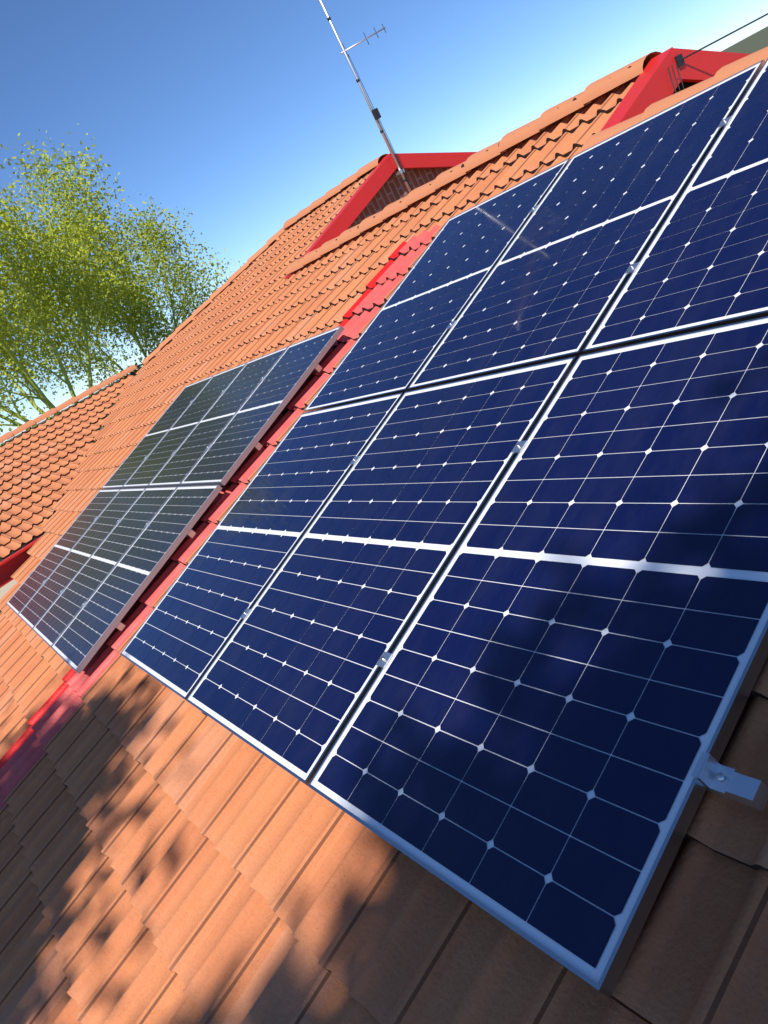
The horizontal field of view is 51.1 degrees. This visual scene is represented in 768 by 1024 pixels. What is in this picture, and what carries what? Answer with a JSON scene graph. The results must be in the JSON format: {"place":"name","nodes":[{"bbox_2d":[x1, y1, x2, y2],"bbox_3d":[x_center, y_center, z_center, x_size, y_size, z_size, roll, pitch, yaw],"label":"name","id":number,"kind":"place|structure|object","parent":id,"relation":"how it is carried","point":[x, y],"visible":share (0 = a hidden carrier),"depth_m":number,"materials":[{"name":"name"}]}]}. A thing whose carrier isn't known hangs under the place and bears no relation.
{"place":"outdoors","nodes":[
{"label":"outdoors","id":0,"kind":"place"},
{"bbox_2d":[291,162,378,225],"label":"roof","id":1,"kind":"structure","parent":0,"point":[315,208],"depth_m":10.86,"materials":[{"name":"tile"}]},
{"bbox_2d":[0,69,767,1023],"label":"roof tiles","id":2,"kind":"object","parent":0,"point":[168,855],"visible":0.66,"depth_m":2.74,"materials":[{"name":"brown tile"}]},
{"bbox_2d":[0,371,135,558],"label":"roof tiles","id":3,"kind":"object","parent":2,"relation":"attached to","point":[39,463],"visible":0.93,"depth_m":11.67,"materials":[{"name":"brown tile"}]},
{"bbox_2d":[6,326,343,673],"bbox_3d":[-1.956,-0.197,6.647,2.678,0.951,3.550,-37,19,-25],"label":"solar array","id":4,"kind":"object","parent":2,"relation":"on","point":[80,590],"visible":1,"depth_m":6.02,"materials":[{"name":"black glass"}]},
{"bbox_2d":[0,46,767,442],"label":"ridge caps","id":5,"kind":"object","parent":2,"relation":"on","point":[604,84],"visible":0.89,"depth_m":6.04,"materials":[{"name":"tile"}]},
{"bbox_2d":[120,58,767,997],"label":"solar array","id":6,"kind":"object","parent":2,"relation":"on","point":[466,594],"visible":1,"depth_m":2.48,"materials":[{"name":"blue glass"}]},
{"bbox_2d":[0,26,767,561],"bbox_3d":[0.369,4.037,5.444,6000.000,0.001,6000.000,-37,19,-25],"label":"ground","id":7,"kind":"structure","parent":0,"point":[754,42],"depth_m":564.15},
{"bbox_2d":[0,129,163,469],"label":"fever tree","id":8,"kind":"object","parent":7,"relation":"on","point":[39,258],"visible":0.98,"depth_m":26.87,"materials":[{"name":"green plant"}]},
{"bbox_2d":[1,183,243,398],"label":"fever tree","id":9,"kind":"object","parent":7,"relation":"on","point":[144,320],"visible":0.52,"depth_m":33.26,"materials":[{"name":"green plant"}]},
{"bbox_2d":[122,322,227,381],"bbox_3d":[-6.687,-3.718,28.860,4.543,5.854,3.495,-37,19,-25],"label":"dark tree","id":10,"kind":"object","parent":7,"relation":"on","point":[141,366],"depth_m":27.62,"materials":[{"name":"green plant"}]},
{"bbox_2d":[181,278,241,318],"bbox_3d":[-6.274,-7.164,36.349,5.102,6.904,5.016,-37,19,-25],"label":"dark tree","id":11,"kind":"object","parent":7,"relation":"on","point":[202,300],"depth_m":35.62,"materials":[{"name":"green plant"}]},
{"bbox_2d":[0,533,652,1023],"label":"house walls","id":12,"kind":"structure","parent":7,"relation":"on","point":[4,589],"depth_m":13.30,"materials":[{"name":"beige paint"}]},
{"bbox_2d":[0,535,42,587],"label":"fascias","id":13,"kind":"object","parent":12,"relation":"on","point":[11,565],"depth_m":9.30,"materials":[{"name":"red paint"}]},
{"bbox_2d":[284,47,749,330],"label":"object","id":14,"kind":"object","parent":12,"relation":"on","point":[379,189],"visible":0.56,"depth_m":9.21,"materials":[{"name":"red paint"}]},
{"bbox_2d":[319,0,411,192],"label":"antenna mast","id":15,"kind":"object","parent":14,"relation":"on","point":[377,116],"visible":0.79,"depth_m":9.33,"materials":[{"name":"white metal"}]},
{"bbox_2d":[301,66,636,267],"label":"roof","id":16,"kind":"structure","parent":14,"relation":"on","point":[576,111],"depth_m":5.90,"materials":[{"name":"tile"}]},
{"bbox_2d":[0,0,767,443],"label":"sky","id":17,"kind":"structure","parent":0,"point":[244,114],"materials":[{"name":"blue"}]},
{"bbox_3d":[4.947,-2.464,2.182,3.662,1.289,7.872,-37,19,-25],"label":"roof","id":18,"kind":"object","parent":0,"visible":0},
{"bbox_2d":[667,13,767,92],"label":"overhead cable","id":19,"kind":"object","parent":18,"relation":"attached to","point":[679,60],"visible":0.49,"depth_m":4.66,"materials":[{"name":"black plastic"}]}
]}

